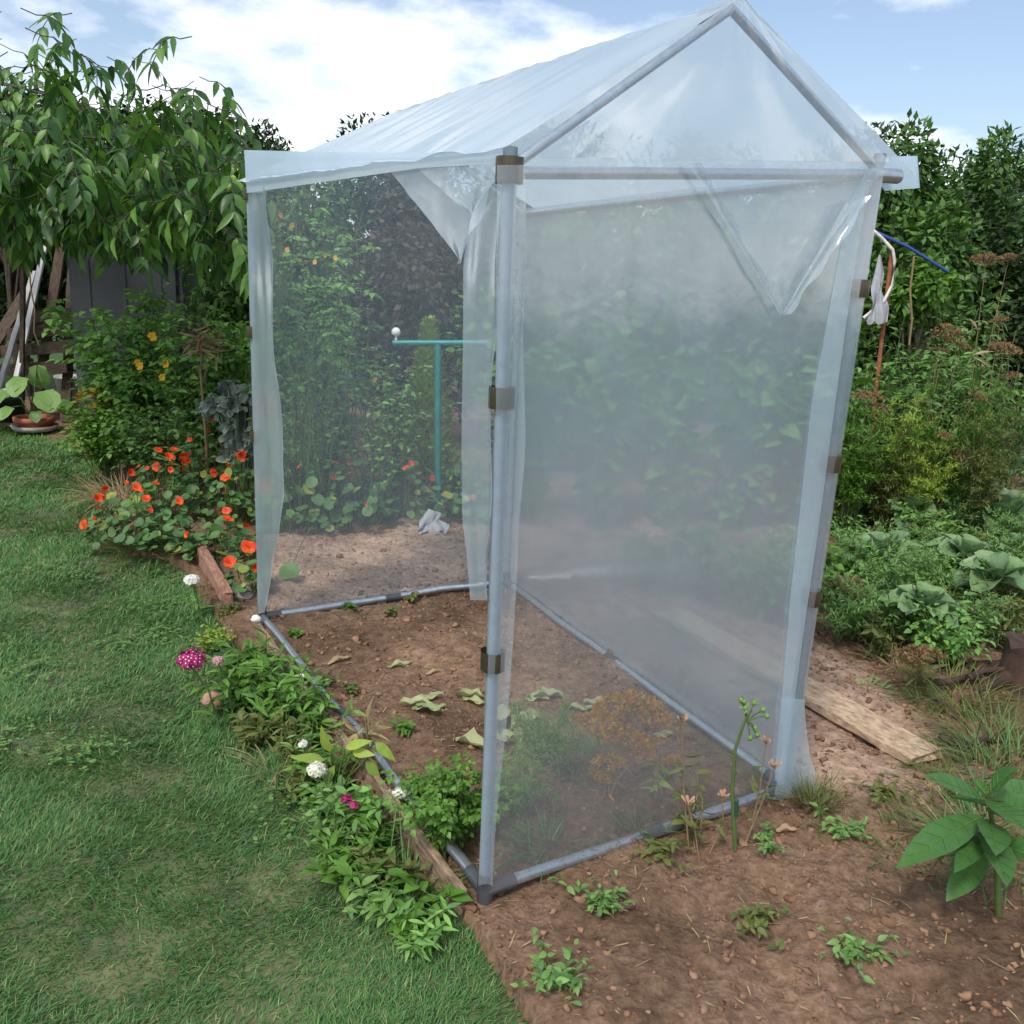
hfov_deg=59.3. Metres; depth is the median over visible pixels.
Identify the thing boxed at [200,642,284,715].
leafy plant
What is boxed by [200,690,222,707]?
brick lump
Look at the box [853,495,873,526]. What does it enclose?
weed clump
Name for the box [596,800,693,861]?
grass tuft
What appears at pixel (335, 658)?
wilted leaf
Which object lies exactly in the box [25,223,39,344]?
bare vine
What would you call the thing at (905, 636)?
weed clump
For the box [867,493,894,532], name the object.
weed clump
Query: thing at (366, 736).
withered plant
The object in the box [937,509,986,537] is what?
weed clump
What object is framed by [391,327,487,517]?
post with crossbar
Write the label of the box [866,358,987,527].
tall weed
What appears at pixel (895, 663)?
grass tuft
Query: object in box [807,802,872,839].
weed
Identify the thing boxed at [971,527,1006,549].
weed clump
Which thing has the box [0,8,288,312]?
tree
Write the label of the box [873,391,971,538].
fennel plant
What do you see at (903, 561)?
weed clump
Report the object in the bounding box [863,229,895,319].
plastic hoop
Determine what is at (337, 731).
edging board
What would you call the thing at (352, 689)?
weed
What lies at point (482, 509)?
nasturtium plant
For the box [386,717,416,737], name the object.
weed
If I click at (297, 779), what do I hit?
leafy plant
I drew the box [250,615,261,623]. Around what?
pebble
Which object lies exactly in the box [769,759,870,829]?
grass tuft
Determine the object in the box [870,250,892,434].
rusty stake
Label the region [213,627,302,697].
leafy plant
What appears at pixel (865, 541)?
weed clump
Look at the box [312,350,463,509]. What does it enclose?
leafy plant
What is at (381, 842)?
slender weed
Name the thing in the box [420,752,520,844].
carrot plant
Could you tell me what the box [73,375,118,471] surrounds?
yellowing plant
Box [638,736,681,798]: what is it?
dill plant
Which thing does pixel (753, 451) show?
bean plant
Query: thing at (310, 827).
grass tuft
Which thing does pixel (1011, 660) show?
tree stump
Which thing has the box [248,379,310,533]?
leafy plant
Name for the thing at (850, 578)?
umbel plant
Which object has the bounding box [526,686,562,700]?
wilted leaf
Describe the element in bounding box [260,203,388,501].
tomato plant
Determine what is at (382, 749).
lime leaved plant
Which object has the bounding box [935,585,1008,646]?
weed clump
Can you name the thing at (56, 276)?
leaning board
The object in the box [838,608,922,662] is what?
weed clump
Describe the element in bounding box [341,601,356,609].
weed
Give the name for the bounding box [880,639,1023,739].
grass tuft
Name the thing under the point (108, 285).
shed
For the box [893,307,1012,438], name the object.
tall weed
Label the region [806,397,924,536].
fennel plant
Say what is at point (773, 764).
dried stalk
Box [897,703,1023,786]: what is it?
grass tuft
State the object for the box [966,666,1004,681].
broken branch
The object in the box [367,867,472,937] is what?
leafy plant
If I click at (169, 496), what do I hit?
nasturtium plant
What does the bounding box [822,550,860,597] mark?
weed clump
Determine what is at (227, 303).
hedge
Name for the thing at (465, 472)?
leafy plant
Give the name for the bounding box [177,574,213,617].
flowering plant
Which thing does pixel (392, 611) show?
weed
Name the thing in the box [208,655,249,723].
flowering plant
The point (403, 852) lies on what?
grass tuft
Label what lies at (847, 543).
weed clump
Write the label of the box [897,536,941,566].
weed clump
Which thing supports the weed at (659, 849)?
on the ground at (662, 994)
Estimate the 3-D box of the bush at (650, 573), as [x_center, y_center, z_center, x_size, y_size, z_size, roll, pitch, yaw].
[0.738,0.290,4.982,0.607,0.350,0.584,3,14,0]
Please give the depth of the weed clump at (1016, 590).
4.55 m
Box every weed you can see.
[227,706,277,750]
[244,661,298,707]
[261,708,309,763]
[269,673,330,733]
[286,627,304,638]
[294,727,374,783]
[295,826,384,866]
[321,670,340,687]
[326,783,394,843]
[336,801,415,857]
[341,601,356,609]
[341,682,359,694]
[346,844,432,890]
[384,607,397,616]
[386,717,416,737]
[387,896,460,961]
[402,591,418,603]
[510,927,597,1006]
[549,868,635,916]
[632,830,691,872]
[731,902,798,952]
[753,816,791,853]
[799,361,894,529]
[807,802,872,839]
[817,911,915,985]
[830,351,937,526]
[834,346,917,456]
[847,319,962,496]
[849,773,911,806]
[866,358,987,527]
[875,333,1023,526]
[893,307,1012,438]
[959,321,1023,489]
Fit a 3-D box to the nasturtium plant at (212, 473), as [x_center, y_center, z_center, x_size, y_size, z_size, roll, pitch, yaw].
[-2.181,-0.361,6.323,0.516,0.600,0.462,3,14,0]
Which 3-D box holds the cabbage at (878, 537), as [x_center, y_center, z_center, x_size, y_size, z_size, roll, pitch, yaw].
[2.016,0.306,4.894,0.367,0.423,0.453,-8,18,-35]
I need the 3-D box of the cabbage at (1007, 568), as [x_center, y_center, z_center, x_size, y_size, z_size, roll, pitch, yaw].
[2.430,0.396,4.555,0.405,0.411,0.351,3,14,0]
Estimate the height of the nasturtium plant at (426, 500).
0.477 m
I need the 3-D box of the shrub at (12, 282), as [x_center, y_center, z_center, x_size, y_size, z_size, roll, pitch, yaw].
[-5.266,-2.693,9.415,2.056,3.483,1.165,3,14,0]
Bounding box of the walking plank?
[654,607,941,764]
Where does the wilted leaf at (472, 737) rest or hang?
on the ground at (662, 994)
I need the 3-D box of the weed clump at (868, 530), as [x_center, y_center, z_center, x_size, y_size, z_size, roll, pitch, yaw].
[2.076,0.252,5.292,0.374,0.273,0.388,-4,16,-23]
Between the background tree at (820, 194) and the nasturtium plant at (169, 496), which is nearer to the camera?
the nasturtium plant at (169, 496)
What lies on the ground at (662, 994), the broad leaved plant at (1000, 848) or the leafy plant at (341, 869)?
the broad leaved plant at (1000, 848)
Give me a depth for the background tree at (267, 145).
10.64 m
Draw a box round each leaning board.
[0,292,30,345]
[30,244,64,412]
[60,262,73,421]
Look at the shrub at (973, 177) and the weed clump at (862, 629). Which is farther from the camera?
the shrub at (973, 177)
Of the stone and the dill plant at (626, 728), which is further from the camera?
the stone
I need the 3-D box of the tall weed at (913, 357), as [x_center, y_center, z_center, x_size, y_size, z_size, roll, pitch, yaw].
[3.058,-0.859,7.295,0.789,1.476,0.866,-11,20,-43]
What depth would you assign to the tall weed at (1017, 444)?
6.51 m
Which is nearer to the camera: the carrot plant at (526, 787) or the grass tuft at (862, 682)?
the carrot plant at (526, 787)
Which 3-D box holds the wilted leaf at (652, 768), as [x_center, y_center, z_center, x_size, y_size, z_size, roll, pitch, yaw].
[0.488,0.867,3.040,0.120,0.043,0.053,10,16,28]
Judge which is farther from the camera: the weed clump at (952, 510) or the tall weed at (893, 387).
the tall weed at (893, 387)
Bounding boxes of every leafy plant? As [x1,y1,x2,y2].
[199,293,269,488]
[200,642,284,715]
[205,680,253,716]
[209,643,279,685]
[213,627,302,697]
[239,652,333,737]
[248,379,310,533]
[259,744,329,801]
[273,295,361,527]
[274,649,319,687]
[278,719,353,776]
[286,671,365,747]
[294,792,369,852]
[297,827,406,901]
[299,773,358,824]
[299,782,383,823]
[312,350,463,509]
[314,386,426,525]
[341,869,403,927]
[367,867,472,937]
[426,435,492,512]
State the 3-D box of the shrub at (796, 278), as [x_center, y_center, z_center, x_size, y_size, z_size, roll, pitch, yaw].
[2.146,-1.407,7.652,1.637,2.512,1.070,-2,15,-19]
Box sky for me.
[0,0,1023,296]
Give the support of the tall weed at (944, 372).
on the ground at (662, 994)
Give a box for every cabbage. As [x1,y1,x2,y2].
[840,530,922,573]
[877,581,966,654]
[879,488,939,531]
[920,533,991,568]
[936,477,1007,534]
[947,549,1023,618]
[958,489,1023,537]
[978,449,1023,479]
[989,532,1023,597]
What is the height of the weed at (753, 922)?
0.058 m
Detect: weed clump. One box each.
[792,562,890,645]
[818,499,870,538]
[820,569,862,615]
[822,525,898,587]
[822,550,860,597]
[827,592,909,643]
[830,515,880,550]
[833,527,875,575]
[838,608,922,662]
[844,540,959,622]
[845,534,972,620]
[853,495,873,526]
[855,551,930,579]
[859,517,892,534]
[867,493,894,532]
[868,555,961,645]
[871,496,962,542]
[875,543,978,598]
[876,518,951,551]
[891,578,1002,671]
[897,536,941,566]
[898,540,983,606]
[901,505,976,555]
[909,565,992,632]
[920,519,1002,588]
[929,488,978,531]
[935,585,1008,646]
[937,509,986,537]
[942,549,1023,603]
[953,587,1023,649]
[959,525,1023,599]
[965,497,1023,541]
[968,572,1023,651]
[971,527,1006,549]
[989,510,1023,539]
[995,577,1023,618]
[1003,567,1023,609]
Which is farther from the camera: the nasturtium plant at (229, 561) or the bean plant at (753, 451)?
the bean plant at (753, 451)
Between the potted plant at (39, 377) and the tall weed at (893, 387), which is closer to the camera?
the tall weed at (893, 387)
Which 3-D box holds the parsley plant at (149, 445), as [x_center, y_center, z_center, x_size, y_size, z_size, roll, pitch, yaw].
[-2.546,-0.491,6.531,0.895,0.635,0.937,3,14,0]
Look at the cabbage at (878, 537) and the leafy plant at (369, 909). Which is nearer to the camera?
the leafy plant at (369, 909)
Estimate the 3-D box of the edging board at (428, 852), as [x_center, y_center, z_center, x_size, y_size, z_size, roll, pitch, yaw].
[-0.339,0.963,2.746,0.029,0.137,0.830,-6,18,-30]
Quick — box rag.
[416,509,448,534]
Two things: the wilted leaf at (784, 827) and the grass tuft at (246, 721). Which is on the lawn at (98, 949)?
the grass tuft at (246, 721)
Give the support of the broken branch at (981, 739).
on the ground at (662, 994)
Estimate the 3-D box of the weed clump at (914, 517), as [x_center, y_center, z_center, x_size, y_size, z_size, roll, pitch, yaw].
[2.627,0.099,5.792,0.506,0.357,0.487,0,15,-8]
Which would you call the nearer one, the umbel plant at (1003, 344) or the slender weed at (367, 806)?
the slender weed at (367, 806)
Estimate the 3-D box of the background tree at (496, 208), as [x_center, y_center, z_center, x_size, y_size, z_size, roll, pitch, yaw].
[0.315,-2.954,11.121,1.922,3.628,2.827,-5,16,-27]
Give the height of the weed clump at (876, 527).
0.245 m
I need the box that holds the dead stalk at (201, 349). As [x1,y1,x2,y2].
[172,320,230,489]
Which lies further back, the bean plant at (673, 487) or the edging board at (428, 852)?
the bean plant at (673, 487)
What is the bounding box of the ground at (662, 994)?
[0,290,1023,1023]
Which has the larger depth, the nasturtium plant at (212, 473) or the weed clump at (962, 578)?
the nasturtium plant at (212, 473)
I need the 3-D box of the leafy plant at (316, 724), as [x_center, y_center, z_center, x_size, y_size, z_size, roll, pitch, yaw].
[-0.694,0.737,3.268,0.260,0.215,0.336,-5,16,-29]
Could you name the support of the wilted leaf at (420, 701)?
on the ground at (662, 994)
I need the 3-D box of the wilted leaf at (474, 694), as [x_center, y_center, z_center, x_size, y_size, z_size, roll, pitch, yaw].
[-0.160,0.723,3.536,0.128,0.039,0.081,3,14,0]
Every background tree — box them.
[0,258,40,343]
[33,93,132,373]
[203,117,323,379]
[289,111,498,407]
[458,173,627,313]
[587,190,787,412]
[749,120,909,402]
[924,134,1023,412]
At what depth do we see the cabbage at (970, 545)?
4.88 m
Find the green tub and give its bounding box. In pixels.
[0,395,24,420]
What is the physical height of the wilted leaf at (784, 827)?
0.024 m
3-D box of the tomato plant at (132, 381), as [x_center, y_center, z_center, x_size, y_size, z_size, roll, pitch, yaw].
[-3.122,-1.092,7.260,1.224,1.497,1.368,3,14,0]
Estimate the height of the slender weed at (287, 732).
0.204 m
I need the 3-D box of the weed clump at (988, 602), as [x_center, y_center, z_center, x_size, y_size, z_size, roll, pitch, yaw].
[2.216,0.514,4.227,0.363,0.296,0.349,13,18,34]
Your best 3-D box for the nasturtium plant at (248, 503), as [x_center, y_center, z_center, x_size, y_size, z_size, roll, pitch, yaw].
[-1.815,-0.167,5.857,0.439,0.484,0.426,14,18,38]
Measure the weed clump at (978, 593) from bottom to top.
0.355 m
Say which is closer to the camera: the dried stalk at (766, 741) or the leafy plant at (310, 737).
the dried stalk at (766, 741)
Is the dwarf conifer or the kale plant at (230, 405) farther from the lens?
the dwarf conifer
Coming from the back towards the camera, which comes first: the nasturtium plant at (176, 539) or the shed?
the shed
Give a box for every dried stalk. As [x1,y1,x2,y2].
[666,713,701,855]
[678,795,702,859]
[699,789,729,853]
[743,759,782,841]
[747,735,774,840]
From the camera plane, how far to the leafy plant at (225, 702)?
3.41 m
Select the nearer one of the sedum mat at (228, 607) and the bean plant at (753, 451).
the sedum mat at (228, 607)
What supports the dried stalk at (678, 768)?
on the ground at (662, 994)
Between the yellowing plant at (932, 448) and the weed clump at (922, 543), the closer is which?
the weed clump at (922, 543)
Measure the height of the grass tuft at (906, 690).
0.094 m
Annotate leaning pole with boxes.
[0,271,35,388]
[13,237,46,376]
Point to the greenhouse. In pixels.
(724, 98)
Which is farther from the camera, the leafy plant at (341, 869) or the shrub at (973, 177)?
the shrub at (973, 177)
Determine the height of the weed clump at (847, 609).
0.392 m
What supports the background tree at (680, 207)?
on the ground at (662, 994)
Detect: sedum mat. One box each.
[179,621,238,654]
[214,598,245,619]
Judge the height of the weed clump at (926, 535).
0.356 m
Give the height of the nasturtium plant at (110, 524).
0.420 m
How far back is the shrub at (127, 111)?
9.15 m
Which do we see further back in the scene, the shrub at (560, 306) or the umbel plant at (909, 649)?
the shrub at (560, 306)
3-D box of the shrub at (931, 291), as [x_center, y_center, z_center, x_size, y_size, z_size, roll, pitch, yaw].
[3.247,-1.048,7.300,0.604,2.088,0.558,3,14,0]
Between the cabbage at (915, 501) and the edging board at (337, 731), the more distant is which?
the cabbage at (915, 501)
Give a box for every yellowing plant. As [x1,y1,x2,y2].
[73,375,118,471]
[670,764,712,846]
[911,408,955,525]
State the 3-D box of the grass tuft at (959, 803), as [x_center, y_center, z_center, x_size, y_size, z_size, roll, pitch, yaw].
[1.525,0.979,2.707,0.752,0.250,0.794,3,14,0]
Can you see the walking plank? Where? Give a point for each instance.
(870, 726)
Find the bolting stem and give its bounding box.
[730,696,769,851]
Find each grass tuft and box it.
[87,478,215,525]
[87,525,193,582]
[170,709,268,759]
[212,722,343,787]
[213,726,394,837]
[276,782,432,887]
[329,811,476,948]
[492,802,607,887]
[500,702,640,789]
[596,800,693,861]
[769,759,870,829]
[808,820,924,882]
[851,639,949,677]
[851,674,904,699]
[854,807,993,891]
[872,779,1023,895]
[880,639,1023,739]
[880,752,990,813]
[882,754,1023,909]
[884,722,1023,819]
[897,670,1023,772]
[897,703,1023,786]
[898,684,957,712]
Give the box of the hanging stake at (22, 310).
[19,266,25,400]
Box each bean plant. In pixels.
[470,333,594,524]
[557,312,665,530]
[615,335,743,527]
[703,348,812,531]
[734,355,874,524]
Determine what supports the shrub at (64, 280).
on the ground at (662, 994)
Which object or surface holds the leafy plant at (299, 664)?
on the ground at (662, 994)
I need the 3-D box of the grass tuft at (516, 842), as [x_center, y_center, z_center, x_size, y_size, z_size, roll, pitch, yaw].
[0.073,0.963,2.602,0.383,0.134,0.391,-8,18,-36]
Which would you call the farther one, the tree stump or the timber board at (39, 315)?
the timber board at (39, 315)
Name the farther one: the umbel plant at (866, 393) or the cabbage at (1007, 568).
the umbel plant at (866, 393)
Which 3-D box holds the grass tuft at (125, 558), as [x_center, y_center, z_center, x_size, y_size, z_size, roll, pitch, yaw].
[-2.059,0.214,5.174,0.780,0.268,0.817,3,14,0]
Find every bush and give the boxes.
[591,533,704,596]
[639,515,757,600]
[696,536,809,620]
[734,517,858,608]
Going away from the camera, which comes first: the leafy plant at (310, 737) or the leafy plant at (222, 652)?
the leafy plant at (310, 737)
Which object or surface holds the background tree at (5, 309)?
on the ground at (662, 994)
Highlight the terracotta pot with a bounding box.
[10,414,58,432]
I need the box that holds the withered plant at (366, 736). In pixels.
[340,696,391,770]
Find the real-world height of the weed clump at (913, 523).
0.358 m
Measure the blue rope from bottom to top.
0.277 m
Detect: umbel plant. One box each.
[828,389,891,532]
[829,573,874,632]
[886,643,949,700]
[912,322,971,478]
[919,390,987,525]
[948,251,1018,526]
[961,315,1023,529]
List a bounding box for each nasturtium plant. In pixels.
[79,482,171,552]
[118,447,206,521]
[132,497,219,554]
[167,417,236,502]
[181,507,265,565]
[196,450,266,523]
[223,540,273,601]
[250,461,350,533]
[304,458,398,530]
[354,447,448,521]
[422,463,506,521]
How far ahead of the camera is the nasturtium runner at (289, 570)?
4.76 m
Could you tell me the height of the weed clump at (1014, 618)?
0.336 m
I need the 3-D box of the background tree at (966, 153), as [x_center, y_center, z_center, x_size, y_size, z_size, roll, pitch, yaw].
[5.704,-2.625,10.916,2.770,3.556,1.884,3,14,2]
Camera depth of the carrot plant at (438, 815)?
2.54 m
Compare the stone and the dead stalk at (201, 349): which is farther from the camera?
the dead stalk at (201, 349)
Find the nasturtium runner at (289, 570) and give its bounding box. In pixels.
[279,520,315,579]
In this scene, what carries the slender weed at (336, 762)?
on the lawn at (98, 949)
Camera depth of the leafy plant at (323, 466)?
5.58 m
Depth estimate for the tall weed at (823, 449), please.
6.14 m
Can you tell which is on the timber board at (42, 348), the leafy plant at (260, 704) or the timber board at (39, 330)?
the timber board at (39, 330)
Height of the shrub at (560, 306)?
2.363 m
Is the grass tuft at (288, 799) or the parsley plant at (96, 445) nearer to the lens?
the grass tuft at (288, 799)
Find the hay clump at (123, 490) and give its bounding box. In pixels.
[42,458,186,520]
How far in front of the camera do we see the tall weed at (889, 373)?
6.25 m
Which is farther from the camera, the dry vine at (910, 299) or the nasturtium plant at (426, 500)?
the dry vine at (910, 299)
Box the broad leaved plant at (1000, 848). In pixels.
[896,766,1023,916]
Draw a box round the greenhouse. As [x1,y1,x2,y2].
[238,0,919,905]
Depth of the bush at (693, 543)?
4.84 m
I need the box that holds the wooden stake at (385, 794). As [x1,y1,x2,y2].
[383,788,400,820]
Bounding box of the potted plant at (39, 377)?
[0,365,73,422]
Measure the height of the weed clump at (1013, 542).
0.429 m
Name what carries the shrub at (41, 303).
on the ground at (662, 994)
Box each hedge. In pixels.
[172,149,403,428]
[317,166,546,427]
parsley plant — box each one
[49,394,157,479]
[80,398,219,489]
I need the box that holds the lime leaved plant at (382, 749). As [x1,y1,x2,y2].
[290,725,395,791]
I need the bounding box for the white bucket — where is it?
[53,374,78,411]
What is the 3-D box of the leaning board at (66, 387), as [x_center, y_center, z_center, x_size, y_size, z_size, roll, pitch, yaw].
[-4.617,-1.929,9.396,0.106,2.036,0.039,-1,-7,0]
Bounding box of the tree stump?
[945,631,1023,697]
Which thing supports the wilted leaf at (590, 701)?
on the ground at (662, 994)
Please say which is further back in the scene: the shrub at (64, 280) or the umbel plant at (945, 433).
the shrub at (64, 280)
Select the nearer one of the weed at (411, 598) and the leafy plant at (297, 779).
the leafy plant at (297, 779)
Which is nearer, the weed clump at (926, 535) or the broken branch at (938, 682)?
the broken branch at (938, 682)
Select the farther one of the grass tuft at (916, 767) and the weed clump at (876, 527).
the weed clump at (876, 527)
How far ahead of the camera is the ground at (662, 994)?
3.09 m
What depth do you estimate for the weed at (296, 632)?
4.05 m
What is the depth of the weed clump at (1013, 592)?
4.75 m
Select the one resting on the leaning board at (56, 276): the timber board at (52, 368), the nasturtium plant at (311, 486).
the timber board at (52, 368)
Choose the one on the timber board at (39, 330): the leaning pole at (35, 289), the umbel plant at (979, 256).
the leaning pole at (35, 289)
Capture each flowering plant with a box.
[174,648,230,731]
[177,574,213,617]
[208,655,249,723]
[282,739,322,785]
[290,760,327,797]
[326,794,364,832]
[349,796,378,841]
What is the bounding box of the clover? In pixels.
[0,539,344,842]
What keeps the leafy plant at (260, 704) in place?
on the lawn at (98, 949)
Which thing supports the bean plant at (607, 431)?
on the ground at (662, 994)
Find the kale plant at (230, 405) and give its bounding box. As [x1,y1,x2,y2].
[195,379,276,498]
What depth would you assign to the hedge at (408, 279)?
8.14 m
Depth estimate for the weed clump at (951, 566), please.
4.72 m
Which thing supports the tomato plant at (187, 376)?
on the ground at (662, 994)
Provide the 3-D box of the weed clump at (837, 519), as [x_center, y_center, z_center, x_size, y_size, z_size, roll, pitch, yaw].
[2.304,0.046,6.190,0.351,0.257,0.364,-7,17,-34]
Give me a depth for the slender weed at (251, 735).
3.21 m
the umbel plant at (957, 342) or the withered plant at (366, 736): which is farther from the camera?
the umbel plant at (957, 342)
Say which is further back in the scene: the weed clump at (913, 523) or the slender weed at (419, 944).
the weed clump at (913, 523)
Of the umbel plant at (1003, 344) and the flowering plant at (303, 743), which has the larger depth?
the umbel plant at (1003, 344)
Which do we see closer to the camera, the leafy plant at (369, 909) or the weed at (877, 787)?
the leafy plant at (369, 909)
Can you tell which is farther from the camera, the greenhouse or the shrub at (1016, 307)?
the shrub at (1016, 307)
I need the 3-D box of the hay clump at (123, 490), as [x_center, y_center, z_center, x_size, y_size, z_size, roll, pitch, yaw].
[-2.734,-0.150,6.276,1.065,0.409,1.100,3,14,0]
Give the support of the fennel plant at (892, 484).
on the ground at (662, 994)
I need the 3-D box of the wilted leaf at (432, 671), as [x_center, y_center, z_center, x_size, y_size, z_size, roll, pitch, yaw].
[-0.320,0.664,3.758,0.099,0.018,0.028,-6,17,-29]
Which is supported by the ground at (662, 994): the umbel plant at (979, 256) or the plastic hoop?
the umbel plant at (979, 256)
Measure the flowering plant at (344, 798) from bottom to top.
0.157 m
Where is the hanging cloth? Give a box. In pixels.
[866,254,888,324]
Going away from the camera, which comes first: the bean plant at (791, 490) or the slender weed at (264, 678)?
the slender weed at (264, 678)
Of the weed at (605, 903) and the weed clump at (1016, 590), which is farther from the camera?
the weed clump at (1016, 590)
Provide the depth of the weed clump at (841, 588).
4.62 m
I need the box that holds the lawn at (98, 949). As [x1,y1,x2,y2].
[0,427,525,1023]
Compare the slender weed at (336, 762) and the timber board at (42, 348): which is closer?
the slender weed at (336, 762)
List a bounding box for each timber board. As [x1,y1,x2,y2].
[0,339,74,357]
[0,359,73,375]
[5,321,72,340]
[32,308,71,322]
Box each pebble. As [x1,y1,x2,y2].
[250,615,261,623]
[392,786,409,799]
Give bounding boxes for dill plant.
[568,688,679,802]
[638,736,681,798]
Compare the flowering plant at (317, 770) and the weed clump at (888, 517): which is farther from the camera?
the weed clump at (888, 517)
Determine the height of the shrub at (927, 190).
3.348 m
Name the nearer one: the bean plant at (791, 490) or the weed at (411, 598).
the weed at (411, 598)
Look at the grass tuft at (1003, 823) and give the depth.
2.80 m
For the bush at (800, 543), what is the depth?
4.76 m
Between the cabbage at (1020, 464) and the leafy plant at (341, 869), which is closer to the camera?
the leafy plant at (341, 869)
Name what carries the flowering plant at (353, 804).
on the lawn at (98, 949)
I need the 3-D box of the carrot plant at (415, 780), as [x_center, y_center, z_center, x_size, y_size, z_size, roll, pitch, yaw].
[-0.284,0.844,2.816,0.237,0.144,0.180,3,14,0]
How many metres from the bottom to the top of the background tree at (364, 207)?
3.556 m
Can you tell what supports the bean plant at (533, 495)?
on the ground at (662, 994)
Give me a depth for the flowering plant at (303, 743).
2.91 m
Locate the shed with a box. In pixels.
[67,240,205,426]
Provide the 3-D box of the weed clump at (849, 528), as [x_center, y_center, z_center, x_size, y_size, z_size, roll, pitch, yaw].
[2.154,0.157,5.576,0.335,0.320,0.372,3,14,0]
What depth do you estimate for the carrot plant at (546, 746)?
3.02 m
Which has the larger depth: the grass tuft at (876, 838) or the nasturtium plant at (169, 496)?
the nasturtium plant at (169, 496)
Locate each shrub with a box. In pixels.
[0,76,98,413]
[0,237,66,396]
[45,222,234,353]
[88,93,245,221]
[444,210,650,453]
[568,195,756,479]
[669,192,869,473]
[816,108,971,334]
[829,196,1013,433]
[888,249,961,415]
[903,120,1023,415]
[938,138,1023,477]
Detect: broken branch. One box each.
[933,672,971,685]
[938,733,1008,747]
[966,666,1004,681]
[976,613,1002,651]
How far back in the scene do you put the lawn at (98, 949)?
2.52 m
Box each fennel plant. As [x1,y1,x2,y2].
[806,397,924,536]
[844,398,942,529]
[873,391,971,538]
[915,365,1023,526]
[952,380,1023,538]
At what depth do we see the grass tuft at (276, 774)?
3.05 m
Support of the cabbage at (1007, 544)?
on the ground at (662, 994)
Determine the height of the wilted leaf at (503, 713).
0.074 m
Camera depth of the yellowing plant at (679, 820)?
2.71 m
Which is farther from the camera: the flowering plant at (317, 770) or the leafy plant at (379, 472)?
the leafy plant at (379, 472)
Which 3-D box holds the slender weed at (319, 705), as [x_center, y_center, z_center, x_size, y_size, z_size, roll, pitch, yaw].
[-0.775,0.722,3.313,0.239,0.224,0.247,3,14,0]
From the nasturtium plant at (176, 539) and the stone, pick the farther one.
the nasturtium plant at (176, 539)
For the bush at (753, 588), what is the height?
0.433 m
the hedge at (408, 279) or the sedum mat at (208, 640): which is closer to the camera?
the sedum mat at (208, 640)
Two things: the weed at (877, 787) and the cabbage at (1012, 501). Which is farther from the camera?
the cabbage at (1012, 501)
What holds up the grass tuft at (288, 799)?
on the lawn at (98, 949)
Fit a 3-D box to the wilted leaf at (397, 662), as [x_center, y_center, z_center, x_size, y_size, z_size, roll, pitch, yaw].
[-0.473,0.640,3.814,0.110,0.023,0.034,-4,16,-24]
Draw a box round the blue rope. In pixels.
[877,231,948,272]
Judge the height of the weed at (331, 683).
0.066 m
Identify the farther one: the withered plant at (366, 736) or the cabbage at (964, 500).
the cabbage at (964, 500)
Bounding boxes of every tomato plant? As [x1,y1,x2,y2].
[40,282,201,468]
[137,309,272,480]
[232,210,362,511]
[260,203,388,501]
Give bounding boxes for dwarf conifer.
[394,314,463,483]
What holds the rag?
on the ground at (662, 994)
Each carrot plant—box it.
[379,758,442,808]
[385,751,481,861]
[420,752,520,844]
[482,737,566,825]
[498,681,592,774]
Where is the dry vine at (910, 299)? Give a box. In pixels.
[908,256,914,344]
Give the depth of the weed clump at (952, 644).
3.96 m
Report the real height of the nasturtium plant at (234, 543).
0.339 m
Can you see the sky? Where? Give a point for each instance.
(302, 66)
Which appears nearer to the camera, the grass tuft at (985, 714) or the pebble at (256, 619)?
the grass tuft at (985, 714)
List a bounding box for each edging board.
[195,542,233,604]
[255,623,347,749]
[352,758,466,920]
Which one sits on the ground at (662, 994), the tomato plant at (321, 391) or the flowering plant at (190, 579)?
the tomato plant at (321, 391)
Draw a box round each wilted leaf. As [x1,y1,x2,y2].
[327,655,350,664]
[388,659,411,667]
[399,691,445,711]
[425,669,438,674]
[455,688,484,703]
[455,727,516,748]
[497,704,539,734]
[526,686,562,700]
[570,695,611,709]
[640,759,672,778]
[654,730,672,736]
[775,823,796,831]
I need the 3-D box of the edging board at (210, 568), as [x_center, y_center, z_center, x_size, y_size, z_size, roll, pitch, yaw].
[-1.590,0.345,4.783,0.056,0.145,0.899,-5,18,-27]
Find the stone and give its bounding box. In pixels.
[233,586,254,598]
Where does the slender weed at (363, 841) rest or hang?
on the lawn at (98, 949)
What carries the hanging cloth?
hanging from the rusty stake at (882, 332)
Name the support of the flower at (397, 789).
on the edging board at (428, 852)
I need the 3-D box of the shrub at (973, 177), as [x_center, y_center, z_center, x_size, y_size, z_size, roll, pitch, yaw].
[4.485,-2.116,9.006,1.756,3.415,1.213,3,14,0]
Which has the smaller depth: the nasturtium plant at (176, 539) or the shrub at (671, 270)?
the nasturtium plant at (176, 539)
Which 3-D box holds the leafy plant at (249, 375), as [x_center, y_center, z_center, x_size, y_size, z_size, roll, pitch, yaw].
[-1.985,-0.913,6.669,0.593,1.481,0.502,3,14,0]
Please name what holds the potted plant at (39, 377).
on the terracotta pot
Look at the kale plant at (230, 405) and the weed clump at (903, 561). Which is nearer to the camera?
the weed clump at (903, 561)
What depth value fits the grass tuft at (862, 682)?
3.82 m
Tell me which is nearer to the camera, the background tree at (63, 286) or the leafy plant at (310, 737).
the leafy plant at (310, 737)
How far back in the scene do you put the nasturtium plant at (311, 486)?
5.58 m

